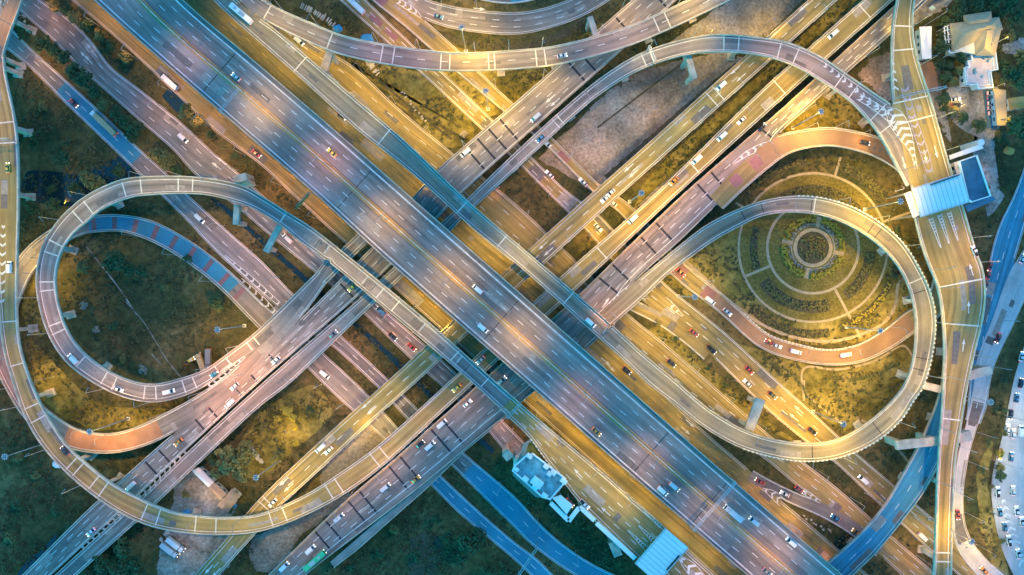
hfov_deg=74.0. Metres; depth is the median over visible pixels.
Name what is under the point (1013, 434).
car
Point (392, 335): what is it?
car
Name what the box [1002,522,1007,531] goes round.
car
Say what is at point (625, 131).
dirt ground
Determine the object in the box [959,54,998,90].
terrace building
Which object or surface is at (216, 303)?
broadleaf tree
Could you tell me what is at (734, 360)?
road
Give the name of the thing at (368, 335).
road
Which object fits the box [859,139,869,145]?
car
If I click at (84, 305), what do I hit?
bush
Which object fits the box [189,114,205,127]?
broadleaf tree
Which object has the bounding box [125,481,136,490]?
van
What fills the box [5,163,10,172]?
car
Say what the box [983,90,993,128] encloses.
blue bay floor
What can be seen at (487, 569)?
broadleaf tree
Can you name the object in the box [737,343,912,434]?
dry ground
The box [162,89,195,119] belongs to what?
pond water
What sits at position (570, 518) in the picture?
covered walkway
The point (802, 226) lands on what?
hedge
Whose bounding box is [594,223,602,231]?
car
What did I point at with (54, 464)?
covered pile
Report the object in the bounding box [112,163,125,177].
broadleaf tree
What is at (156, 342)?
footpath
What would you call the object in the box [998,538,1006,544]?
bush
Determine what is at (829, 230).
hedge
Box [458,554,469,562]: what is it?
bush
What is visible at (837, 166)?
garden path
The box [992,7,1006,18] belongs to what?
broadleaf tree
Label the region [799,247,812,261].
flower bed
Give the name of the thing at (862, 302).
garden path
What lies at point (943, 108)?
bush
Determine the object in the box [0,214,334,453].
viaduct
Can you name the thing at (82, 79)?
broadleaf tree
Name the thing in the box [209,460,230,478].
broadleaf tree
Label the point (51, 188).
bush
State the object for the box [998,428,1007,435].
broadleaf tree
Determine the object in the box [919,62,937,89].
laterite court
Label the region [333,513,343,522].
van
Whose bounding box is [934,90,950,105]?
palm tree
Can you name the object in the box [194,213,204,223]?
van
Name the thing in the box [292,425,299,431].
bush
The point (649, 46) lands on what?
sign gantry
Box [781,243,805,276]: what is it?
hedge
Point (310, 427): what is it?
dry ground
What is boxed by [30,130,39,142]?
bush
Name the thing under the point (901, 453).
footpath
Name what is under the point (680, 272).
car
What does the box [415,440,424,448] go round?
car
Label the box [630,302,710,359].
road
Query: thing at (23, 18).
broadleaf tree
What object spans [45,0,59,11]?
broadleaf tree
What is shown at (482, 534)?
broadleaf tree
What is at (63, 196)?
pond water
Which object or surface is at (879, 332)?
mast lamp
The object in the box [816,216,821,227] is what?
garden path
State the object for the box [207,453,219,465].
broadleaf tree
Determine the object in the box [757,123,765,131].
car
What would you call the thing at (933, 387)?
pier portal
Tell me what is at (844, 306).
garden path
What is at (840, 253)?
garden path
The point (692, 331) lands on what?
car
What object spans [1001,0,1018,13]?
broadleaf tree
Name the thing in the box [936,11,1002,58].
house
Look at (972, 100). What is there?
yard ground
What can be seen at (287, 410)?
bush
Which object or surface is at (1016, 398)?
car
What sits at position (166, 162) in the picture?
broadleaf tree
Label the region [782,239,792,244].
garden path
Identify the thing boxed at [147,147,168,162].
broadleaf tree
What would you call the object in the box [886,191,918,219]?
lit walkway
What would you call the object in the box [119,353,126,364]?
bush
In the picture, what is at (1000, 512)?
car
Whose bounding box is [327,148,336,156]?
car
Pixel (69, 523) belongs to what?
broadleaf tree
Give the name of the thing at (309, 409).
bush
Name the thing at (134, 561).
broadleaf tree
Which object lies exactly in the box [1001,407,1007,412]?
broadleaf tree
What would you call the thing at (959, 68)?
palm tree
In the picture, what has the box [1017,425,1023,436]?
van
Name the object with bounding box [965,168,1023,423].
road
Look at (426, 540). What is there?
pond water
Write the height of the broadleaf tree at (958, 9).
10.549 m
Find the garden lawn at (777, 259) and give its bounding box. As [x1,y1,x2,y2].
[737,172,888,323]
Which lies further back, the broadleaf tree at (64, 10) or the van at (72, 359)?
the broadleaf tree at (64, 10)
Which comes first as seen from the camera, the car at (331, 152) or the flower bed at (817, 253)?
the car at (331, 152)
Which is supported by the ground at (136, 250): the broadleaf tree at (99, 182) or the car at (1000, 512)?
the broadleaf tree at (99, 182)
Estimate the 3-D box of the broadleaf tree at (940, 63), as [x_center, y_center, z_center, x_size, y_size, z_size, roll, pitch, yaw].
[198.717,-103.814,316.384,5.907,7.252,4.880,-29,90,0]
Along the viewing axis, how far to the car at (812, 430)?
318.85 m
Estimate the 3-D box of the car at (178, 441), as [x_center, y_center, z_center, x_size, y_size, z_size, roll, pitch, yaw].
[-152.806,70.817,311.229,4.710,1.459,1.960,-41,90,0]
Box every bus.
[229,2,253,24]
[302,549,325,571]
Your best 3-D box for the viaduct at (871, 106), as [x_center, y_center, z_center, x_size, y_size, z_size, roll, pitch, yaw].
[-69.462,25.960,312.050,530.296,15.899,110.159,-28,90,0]
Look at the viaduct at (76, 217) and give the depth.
305.07 m
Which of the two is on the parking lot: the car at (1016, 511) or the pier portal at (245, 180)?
the car at (1016, 511)
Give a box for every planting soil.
[743,157,806,195]
[748,305,829,337]
[750,225,760,269]
[759,278,830,312]
[775,185,861,208]
[797,232,828,263]
[839,281,892,329]
[842,164,888,201]
[843,251,875,299]
[890,223,902,279]
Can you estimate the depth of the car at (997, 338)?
318.76 m
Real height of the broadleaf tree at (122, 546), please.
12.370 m
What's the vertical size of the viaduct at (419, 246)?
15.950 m
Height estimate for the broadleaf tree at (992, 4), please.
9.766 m
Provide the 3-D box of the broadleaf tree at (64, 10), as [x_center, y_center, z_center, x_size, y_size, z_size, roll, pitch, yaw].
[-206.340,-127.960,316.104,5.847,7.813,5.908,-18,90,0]
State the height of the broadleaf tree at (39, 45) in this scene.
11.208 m
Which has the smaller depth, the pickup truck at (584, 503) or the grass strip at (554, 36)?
the pickup truck at (584, 503)
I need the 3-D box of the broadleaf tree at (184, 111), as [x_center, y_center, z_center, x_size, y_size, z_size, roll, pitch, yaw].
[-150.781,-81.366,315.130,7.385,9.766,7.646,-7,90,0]
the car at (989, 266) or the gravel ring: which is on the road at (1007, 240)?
the car at (989, 266)
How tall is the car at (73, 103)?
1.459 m
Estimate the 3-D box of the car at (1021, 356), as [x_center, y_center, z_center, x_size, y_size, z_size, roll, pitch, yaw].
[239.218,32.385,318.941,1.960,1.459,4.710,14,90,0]
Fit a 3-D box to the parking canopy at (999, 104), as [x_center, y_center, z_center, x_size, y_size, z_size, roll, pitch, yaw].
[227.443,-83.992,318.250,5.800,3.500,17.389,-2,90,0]
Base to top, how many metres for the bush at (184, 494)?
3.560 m
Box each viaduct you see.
[0,0,37,87]
[0,0,892,534]
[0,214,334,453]
[22,0,676,574]
[35,176,512,413]
[55,34,909,574]
[95,0,841,574]
[195,0,836,574]
[214,0,936,461]
[240,0,730,76]
[268,0,926,574]
[372,0,940,364]
[501,397,713,574]
[827,347,942,574]
[881,0,985,574]
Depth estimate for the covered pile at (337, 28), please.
319.10 m
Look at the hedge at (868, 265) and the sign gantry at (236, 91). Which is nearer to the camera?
the sign gantry at (236, 91)
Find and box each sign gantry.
[219,89,242,115]
[295,191,313,209]
[506,401,520,418]
[518,543,537,574]
[647,45,655,65]
[689,477,736,531]
[891,85,946,100]
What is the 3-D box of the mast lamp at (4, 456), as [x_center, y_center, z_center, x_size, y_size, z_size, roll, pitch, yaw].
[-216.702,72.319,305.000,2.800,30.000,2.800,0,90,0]
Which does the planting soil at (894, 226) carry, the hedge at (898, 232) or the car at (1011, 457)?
the hedge at (898, 232)
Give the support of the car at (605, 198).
on the viaduct at (303, 470)
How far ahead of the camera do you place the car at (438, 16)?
318.82 m
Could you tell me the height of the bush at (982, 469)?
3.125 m
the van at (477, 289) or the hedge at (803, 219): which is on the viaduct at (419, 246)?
the van at (477, 289)
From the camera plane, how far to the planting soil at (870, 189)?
319.88 m
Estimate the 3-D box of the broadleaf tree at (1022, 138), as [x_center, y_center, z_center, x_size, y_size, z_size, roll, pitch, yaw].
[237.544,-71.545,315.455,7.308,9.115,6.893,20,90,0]
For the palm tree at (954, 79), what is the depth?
317.03 m
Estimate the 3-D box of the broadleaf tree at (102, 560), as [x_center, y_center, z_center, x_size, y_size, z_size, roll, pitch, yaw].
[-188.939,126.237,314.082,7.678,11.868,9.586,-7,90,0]
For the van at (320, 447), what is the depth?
310.11 m
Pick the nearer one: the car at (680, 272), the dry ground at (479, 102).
the car at (680, 272)
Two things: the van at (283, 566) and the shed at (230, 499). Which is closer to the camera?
the van at (283, 566)
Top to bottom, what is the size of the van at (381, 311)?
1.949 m
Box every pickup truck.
[184,356,194,364]
[579,499,589,508]
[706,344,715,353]
[970,245,978,256]
[995,486,1000,497]
[1006,535,1011,546]
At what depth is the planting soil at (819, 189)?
319.88 m
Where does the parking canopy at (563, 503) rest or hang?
on the ground at (136, 250)
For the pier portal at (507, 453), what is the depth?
307.55 m
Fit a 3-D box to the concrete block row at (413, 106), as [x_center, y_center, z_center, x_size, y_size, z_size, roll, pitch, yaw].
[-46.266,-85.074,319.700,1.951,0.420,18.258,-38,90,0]
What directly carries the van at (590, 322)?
on the viaduct at (378, 132)
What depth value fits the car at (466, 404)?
311.03 m
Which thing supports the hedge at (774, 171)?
on the planting soil at (777, 172)
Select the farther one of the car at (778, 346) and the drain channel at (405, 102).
the drain channel at (405, 102)
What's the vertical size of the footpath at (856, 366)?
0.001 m
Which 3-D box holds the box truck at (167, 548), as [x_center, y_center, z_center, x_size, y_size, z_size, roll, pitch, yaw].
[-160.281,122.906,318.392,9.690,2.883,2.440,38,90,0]
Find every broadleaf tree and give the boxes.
[15,15,26,28]
[17,29,31,41]
[23,200,41,213]
[32,35,50,54]
[43,197,60,210]
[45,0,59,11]
[45,41,62,57]
[49,151,70,165]
[55,50,71,65]
[59,5,72,16]
[64,62,81,79]
[64,518,76,530]
[66,10,82,25]
[66,181,81,194]
[72,66,92,88]
[78,17,95,31]
[79,170,96,188]
[82,564,97,574]
[84,81,102,98]
[88,175,105,190]
[92,553,111,572]
[94,28,104,40]
[97,96,109,110]
[100,249,127,270]
[106,39,116,51]
[106,264,115,272]
[109,105,122,117]
[109,559,127,574]
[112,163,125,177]
[112,535,132,558]
[114,113,131,128]
[117,49,132,63]
[120,260,135,277]
[123,130,138,143]
[125,121,144,136]
[126,554,143,569]
[133,264,147,275]
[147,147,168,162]
[154,149,175,170]
[169,163,181,173]
[178,103,194,118]
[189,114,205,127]
[206,129,216,138]
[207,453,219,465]
[208,296,223,309]
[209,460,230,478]
[214,445,244,474]
[231,463,250,482]
[236,440,257,465]
[270,452,282,461]
[430,512,442,524]
[457,531,480,555]
[469,526,487,544]
[480,564,497,574]
[500,565,511,574]
[932,39,950,52]
[933,57,945,70]
[936,29,950,40]
[938,15,954,27]
[947,0,967,21]
[954,52,966,62]
[966,0,983,12]
[971,118,986,133]
[978,7,987,12]
[984,0,999,10]
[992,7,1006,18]
[994,462,1004,470]
[994,471,1006,482]
[995,448,1005,456]
[998,58,1010,67]
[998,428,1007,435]
[999,64,1022,82]
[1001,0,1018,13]
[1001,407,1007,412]
[1002,115,1023,137]
[1006,9,1022,26]
[1007,74,1023,90]
[1013,48,1023,65]
[1014,125,1023,139]
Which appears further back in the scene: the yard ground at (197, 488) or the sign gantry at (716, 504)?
the yard ground at (197, 488)
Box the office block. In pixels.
[512,451,567,499]
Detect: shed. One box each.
[192,466,216,486]
[209,481,228,499]
[218,487,241,511]
[915,26,931,60]
[928,0,951,10]
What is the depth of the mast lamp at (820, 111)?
299.13 m
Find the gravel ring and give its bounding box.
[791,226,834,269]
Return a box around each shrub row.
[772,359,822,417]
[832,369,892,415]
[849,360,899,382]
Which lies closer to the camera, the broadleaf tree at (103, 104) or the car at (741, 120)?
the car at (741, 120)
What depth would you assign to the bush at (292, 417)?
317.52 m
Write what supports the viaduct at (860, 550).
on the ground at (136, 250)
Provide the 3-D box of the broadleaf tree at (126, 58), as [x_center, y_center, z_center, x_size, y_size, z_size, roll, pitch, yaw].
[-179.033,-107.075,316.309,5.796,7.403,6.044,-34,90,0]
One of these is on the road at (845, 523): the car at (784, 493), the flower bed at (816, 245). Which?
the car at (784, 493)
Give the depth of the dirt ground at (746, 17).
319.98 m
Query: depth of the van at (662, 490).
303.09 m
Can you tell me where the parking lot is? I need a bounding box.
[991,347,1023,574]
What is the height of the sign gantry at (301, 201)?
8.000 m
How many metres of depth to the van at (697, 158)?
310.12 m
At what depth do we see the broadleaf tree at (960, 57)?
314.26 m
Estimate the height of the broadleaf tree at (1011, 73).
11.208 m
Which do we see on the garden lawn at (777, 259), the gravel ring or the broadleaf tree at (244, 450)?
the gravel ring
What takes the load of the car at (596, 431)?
on the viaduct at (419, 246)
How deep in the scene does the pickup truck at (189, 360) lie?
318.75 m
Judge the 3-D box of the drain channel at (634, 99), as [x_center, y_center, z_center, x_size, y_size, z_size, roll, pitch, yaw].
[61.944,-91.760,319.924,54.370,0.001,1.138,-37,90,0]
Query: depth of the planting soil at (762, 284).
319.88 m
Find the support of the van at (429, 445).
on the viaduct at (456, 434)
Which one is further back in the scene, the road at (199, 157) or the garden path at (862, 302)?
the garden path at (862, 302)
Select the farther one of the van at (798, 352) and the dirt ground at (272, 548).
the dirt ground at (272, 548)
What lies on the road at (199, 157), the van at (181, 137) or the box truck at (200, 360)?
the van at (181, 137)
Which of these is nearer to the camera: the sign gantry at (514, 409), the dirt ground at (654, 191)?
the sign gantry at (514, 409)
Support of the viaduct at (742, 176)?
on the ground at (136, 250)
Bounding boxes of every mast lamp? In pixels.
[1,445,40,459]
[86,417,129,434]
[214,324,245,332]
[253,461,278,480]
[458,24,467,51]
[483,88,489,110]
[628,190,644,203]
[676,294,696,299]
[791,108,823,129]
[811,410,846,426]
[845,326,883,333]
[863,198,903,210]
[928,517,974,544]
[966,396,993,404]
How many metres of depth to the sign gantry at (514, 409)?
298.02 m
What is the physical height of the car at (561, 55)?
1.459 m
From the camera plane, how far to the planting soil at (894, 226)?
319.88 m
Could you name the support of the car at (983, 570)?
on the road at (1010, 303)
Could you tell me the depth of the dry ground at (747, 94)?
319.94 m
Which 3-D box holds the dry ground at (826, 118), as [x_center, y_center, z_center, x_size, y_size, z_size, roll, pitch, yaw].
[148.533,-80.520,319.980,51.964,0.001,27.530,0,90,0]
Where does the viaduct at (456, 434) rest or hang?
on the ground at (136, 250)
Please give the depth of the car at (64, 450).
304.05 m
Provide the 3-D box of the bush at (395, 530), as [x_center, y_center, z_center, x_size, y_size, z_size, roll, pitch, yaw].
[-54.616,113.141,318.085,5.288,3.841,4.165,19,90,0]
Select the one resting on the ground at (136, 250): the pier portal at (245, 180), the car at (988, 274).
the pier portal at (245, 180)
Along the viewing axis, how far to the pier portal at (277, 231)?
309.50 m
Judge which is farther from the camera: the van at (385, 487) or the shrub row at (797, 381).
the shrub row at (797, 381)
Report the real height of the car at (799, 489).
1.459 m
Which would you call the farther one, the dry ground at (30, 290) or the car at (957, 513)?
the dry ground at (30, 290)
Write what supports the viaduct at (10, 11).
on the ground at (136, 250)
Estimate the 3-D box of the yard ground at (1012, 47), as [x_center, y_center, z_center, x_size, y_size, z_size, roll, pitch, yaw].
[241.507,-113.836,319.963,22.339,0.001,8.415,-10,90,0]
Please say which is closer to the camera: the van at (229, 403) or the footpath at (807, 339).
the van at (229, 403)
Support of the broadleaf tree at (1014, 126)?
on the ground at (136, 250)
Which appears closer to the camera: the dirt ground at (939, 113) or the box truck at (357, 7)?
the box truck at (357, 7)
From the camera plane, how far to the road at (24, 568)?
319.93 m
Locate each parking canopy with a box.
[553,491,571,513]
[989,89,1006,125]
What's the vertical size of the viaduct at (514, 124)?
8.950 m
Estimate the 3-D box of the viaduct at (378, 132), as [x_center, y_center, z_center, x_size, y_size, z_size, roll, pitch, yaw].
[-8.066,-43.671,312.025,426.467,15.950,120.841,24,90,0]
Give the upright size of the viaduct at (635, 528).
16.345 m
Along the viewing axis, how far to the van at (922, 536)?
317.94 m
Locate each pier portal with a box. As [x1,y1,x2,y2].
[233,173,255,187]
[233,205,247,225]
[263,224,286,252]
[320,50,339,77]
[502,443,513,460]
[585,15,598,35]
[606,535,621,557]
[680,55,696,85]
[738,396,764,431]
[884,432,937,449]
[922,381,941,392]
[959,429,972,442]
[970,364,992,379]
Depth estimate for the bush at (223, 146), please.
317.30 m
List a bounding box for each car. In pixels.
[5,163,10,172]
[60,446,69,455]
[69,99,78,107]
[86,527,95,536]
[113,386,123,392]
[174,438,182,446]
[210,370,219,377]
[230,382,239,390]
[231,72,240,81]
[251,149,260,157]
[268,498,277,507]
[271,355,280,364]
[324,446,333,454]
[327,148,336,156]
[328,330,337,338]
[348,283,356,291]
[388,332,396,339]
[407,343,415,350]
[411,475,420,483]
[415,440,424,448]
[433,13,442,19]
[452,383,460,391]
[462,399,471,407]
[476,356,484,363]
[497,376,505,384]
[536,134,544,142]
[545,170,553,178]
[557,53,566,58]
[579,178,587,186]
[591,427,600,435]
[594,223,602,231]
[601,195,609,202]
[606,188,615,195]
[622,366,630,374]
[667,359,675,366]
[669,176,678,185]
[676,268,684,276]
[689,328,698,336]
[723,307,731,315]
[737,116,745,124]
[743,379,751,387]
[745,366,753,374]
[755,477,764,484]
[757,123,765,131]
[762,567,771,574]
[764,339,773,344]
[768,391,776,398]
[771,343,781,348]
[780,490,789,496]
[794,485,803,492]
[807,426,816,434]
[830,514,839,521]
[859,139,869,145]
[951,97,960,101]
[951,103,961,106]
[955,510,959,519]
[979,566,988,574]
[985,270,990,278]
[986,262,992,270]
[994,333,1001,342]
[997,507,1002,517]
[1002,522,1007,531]
[1005,424,1010,433]
[1007,409,1013,418]
[1008,452,1013,461]
[1010,429,1015,438]
[1010,486,1015,495]
[1013,393,1018,402]
[1014,506,1019,515]
[1015,549,1021,558]
[1017,378,1023,387]
[1018,254,1023,263]
[1018,351,1023,361]
[1019,517,1023,526]
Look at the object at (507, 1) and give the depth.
319.76 m
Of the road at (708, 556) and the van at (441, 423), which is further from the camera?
the road at (708, 556)
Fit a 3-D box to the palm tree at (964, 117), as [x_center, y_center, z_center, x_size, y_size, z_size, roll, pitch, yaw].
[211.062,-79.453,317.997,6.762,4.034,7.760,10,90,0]
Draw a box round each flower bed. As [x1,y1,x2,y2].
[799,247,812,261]
[800,231,814,246]
[812,248,825,260]
[814,236,829,248]
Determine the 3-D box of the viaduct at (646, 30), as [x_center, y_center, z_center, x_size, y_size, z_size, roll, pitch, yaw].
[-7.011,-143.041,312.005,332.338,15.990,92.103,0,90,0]
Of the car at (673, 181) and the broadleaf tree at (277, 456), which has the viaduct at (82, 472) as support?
the car at (673, 181)
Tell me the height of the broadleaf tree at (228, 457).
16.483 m
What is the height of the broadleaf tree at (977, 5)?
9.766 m
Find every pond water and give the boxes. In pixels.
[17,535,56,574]
[22,156,139,205]
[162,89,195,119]
[408,532,443,574]
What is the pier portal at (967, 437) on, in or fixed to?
on the ground at (136, 250)
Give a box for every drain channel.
[335,53,469,142]
[356,62,452,139]
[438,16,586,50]
[597,63,681,127]
[604,63,735,178]
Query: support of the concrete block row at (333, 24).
on the ground at (136, 250)
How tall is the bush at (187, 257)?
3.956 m
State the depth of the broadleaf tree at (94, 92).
313.57 m
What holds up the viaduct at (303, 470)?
on the ground at (136, 250)
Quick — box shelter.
[1006,96,1023,110]
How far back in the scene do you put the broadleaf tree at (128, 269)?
313.09 m
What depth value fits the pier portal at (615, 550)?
307.00 m
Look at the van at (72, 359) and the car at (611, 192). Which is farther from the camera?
the car at (611, 192)
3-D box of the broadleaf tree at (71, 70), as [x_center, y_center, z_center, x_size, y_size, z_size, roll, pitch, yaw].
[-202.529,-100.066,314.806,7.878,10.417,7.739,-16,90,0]
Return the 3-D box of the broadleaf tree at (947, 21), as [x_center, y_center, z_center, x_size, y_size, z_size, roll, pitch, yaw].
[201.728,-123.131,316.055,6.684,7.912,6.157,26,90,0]
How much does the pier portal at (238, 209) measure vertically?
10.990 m
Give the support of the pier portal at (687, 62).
on the dirt ground at (625, 131)
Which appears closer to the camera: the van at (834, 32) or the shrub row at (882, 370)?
the van at (834, 32)
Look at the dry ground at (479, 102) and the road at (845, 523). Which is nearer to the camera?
the road at (845, 523)
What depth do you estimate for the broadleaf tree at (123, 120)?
312.96 m
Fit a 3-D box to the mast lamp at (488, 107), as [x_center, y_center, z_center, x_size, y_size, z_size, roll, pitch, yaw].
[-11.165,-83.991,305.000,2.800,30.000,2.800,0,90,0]
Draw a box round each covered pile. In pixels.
[52,461,59,467]
[182,509,190,513]
[333,25,341,32]
[360,34,373,40]
[1003,146,1014,154]
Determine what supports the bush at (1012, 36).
on the ground at (136, 250)
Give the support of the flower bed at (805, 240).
on the planting soil at (825, 250)
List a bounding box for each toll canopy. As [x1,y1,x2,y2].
[635,528,687,574]
[911,173,968,216]
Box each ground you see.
[0,0,1023,574]
[21,270,45,336]
[26,332,167,430]
[156,531,229,574]
[170,472,236,515]
[237,385,332,479]
[249,493,353,572]
[320,425,382,484]
[324,49,473,147]
[442,71,499,115]
[454,23,600,101]
[530,411,592,463]
[539,54,741,191]
[634,0,861,208]
[635,143,733,209]
[649,326,792,440]
[662,224,913,345]
[669,0,801,54]
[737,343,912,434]
[781,93,877,135]
[858,52,890,100]
[913,0,951,23]
[919,60,950,141]
[946,84,1004,215]
[976,441,1008,574]
[977,86,999,196]
[1002,37,1023,54]
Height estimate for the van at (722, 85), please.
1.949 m
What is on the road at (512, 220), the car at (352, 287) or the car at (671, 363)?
the car at (671, 363)
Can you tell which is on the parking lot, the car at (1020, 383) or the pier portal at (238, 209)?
the car at (1020, 383)
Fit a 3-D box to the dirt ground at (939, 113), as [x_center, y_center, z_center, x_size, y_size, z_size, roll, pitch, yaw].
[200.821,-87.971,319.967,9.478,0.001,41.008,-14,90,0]
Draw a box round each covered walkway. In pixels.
[549,500,635,559]
[948,139,984,159]
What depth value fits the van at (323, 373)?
317.89 m
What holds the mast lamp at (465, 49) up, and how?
on the ground at (136, 250)
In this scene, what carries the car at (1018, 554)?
on the parking lot
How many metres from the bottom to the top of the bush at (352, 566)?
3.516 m
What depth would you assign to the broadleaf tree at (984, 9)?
314.61 m
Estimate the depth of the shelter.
315.56 m
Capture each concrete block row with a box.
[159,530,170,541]
[252,447,263,463]
[300,3,325,18]
[322,15,335,29]
[362,60,379,75]
[400,91,426,121]
[803,515,830,531]
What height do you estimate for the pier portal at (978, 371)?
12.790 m
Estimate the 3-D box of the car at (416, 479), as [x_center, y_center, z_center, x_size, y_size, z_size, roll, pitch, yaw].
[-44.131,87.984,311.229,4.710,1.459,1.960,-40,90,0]
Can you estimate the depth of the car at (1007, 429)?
318.74 m
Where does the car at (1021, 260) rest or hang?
on the road at (1010, 303)
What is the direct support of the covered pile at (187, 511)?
on the yard ground at (197, 488)
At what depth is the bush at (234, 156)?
317.51 m
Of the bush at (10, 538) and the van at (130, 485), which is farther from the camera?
the bush at (10, 538)
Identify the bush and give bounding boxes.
[4,532,14,543]
[11,452,23,462]
[11,499,22,509]
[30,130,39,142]
[30,469,41,479]
[38,101,47,111]
[45,184,57,192]
[80,301,87,309]
[92,326,98,332]
[104,320,118,329]
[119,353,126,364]
[138,365,147,373]
[161,285,168,291]
[181,489,189,497]
[182,254,192,262]
[218,142,228,149]
[230,152,239,159]
[258,423,266,432]
[273,415,281,421]
[280,406,293,416]
[289,414,296,421]
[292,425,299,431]
[292,440,299,445]
[306,405,313,412]
[346,562,356,570]
[389,524,399,533]
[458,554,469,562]
[671,336,679,341]
[938,105,947,111]
[977,466,984,472]
[991,406,999,412]
[995,130,1003,141]
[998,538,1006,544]
[999,376,1007,383]
[1003,29,1016,42]
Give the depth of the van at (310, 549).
310.11 m
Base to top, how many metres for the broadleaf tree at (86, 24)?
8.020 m
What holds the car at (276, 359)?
on the viaduct at (514, 124)
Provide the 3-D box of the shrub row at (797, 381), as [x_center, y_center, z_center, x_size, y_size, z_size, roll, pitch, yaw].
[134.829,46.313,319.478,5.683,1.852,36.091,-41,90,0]
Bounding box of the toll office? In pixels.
[950,155,995,211]
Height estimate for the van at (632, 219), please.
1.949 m
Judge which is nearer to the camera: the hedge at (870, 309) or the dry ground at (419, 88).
the hedge at (870, 309)
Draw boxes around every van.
[6,261,12,272]
[68,353,78,363]
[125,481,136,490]
[162,388,174,394]
[177,133,187,142]
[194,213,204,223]
[225,398,234,407]
[278,561,289,571]
[283,234,292,243]
[293,37,303,45]
[305,544,315,554]
[315,443,325,452]
[319,369,329,378]
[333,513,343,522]
[376,306,386,315]
[380,482,390,492]
[424,441,434,450]
[436,419,446,428]
[460,147,470,157]
[472,284,482,294]
[477,323,487,332]
[531,112,540,121]
[585,317,595,327]
[627,214,637,223]
[657,486,667,495]
[669,481,679,491]
[692,154,702,164]
[704,296,714,304]
[716,80,726,90]
[717,131,727,140]
[748,516,759,526]
[785,537,796,547]
[790,349,801,354]
[828,29,838,38]
[840,352,851,357]
[858,475,868,484]
[917,532,927,541]
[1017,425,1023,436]
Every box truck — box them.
[159,541,179,557]
[160,73,178,90]
[165,536,185,552]
[195,352,204,370]
[205,349,212,368]
[347,0,365,14]
[723,504,743,522]
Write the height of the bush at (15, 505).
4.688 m
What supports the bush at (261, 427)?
on the ground at (136, 250)
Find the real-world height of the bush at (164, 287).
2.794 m
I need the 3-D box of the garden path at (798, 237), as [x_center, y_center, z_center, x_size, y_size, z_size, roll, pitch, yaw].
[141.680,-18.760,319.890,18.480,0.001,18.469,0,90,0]
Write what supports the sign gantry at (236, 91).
on the viaduct at (419, 246)
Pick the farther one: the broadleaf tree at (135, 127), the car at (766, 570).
the broadleaf tree at (135, 127)
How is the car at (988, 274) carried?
on the road at (1007, 240)
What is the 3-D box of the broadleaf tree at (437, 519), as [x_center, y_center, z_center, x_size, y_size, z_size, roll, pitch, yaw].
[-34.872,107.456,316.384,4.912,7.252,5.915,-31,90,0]
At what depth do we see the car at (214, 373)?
309.76 m
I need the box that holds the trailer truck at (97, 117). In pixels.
[89,109,117,135]
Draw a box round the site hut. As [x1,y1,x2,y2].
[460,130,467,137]
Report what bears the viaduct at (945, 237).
on the ground at (136, 250)
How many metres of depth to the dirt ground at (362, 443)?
319.97 m
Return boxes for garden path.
[737,172,887,322]
[745,265,769,276]
[766,213,859,294]
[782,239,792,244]
[793,228,832,266]
[804,268,809,278]
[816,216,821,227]
[833,250,843,255]
[834,157,841,175]
[834,289,861,337]
[884,211,910,222]
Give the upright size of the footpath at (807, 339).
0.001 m
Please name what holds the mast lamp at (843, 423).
on the ground at (136, 250)
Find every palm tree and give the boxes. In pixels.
[76,259,92,274]
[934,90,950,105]
[937,70,952,84]
[943,59,954,71]
[946,76,958,87]
[947,105,959,117]
[952,63,964,77]
[955,110,968,124]
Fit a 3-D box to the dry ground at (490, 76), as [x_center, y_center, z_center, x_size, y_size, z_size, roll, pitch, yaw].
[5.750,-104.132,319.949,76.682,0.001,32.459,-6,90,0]
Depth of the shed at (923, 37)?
315.70 m
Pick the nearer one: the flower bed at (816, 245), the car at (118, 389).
the car at (118, 389)
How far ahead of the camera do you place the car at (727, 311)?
318.73 m
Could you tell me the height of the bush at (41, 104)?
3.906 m
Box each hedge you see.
[745,158,806,194]
[751,226,759,267]
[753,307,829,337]
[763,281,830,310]
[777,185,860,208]
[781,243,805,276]
[782,215,817,240]
[788,244,805,268]
[791,223,815,238]
[809,255,844,280]
[810,253,835,272]
[819,224,838,248]
[821,216,845,250]
[842,282,890,326]
[845,163,884,198]
[845,252,874,296]
[892,225,903,278]
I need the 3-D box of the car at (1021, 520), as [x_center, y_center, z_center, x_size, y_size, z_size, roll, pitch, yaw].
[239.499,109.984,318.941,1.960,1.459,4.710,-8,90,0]
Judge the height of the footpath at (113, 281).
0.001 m
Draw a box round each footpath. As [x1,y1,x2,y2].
[86,246,136,314]
[126,302,179,375]
[685,261,903,342]
[801,345,912,400]
[803,380,840,421]
[856,416,908,461]
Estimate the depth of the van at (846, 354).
317.81 m
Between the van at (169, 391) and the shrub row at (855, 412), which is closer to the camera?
the van at (169, 391)

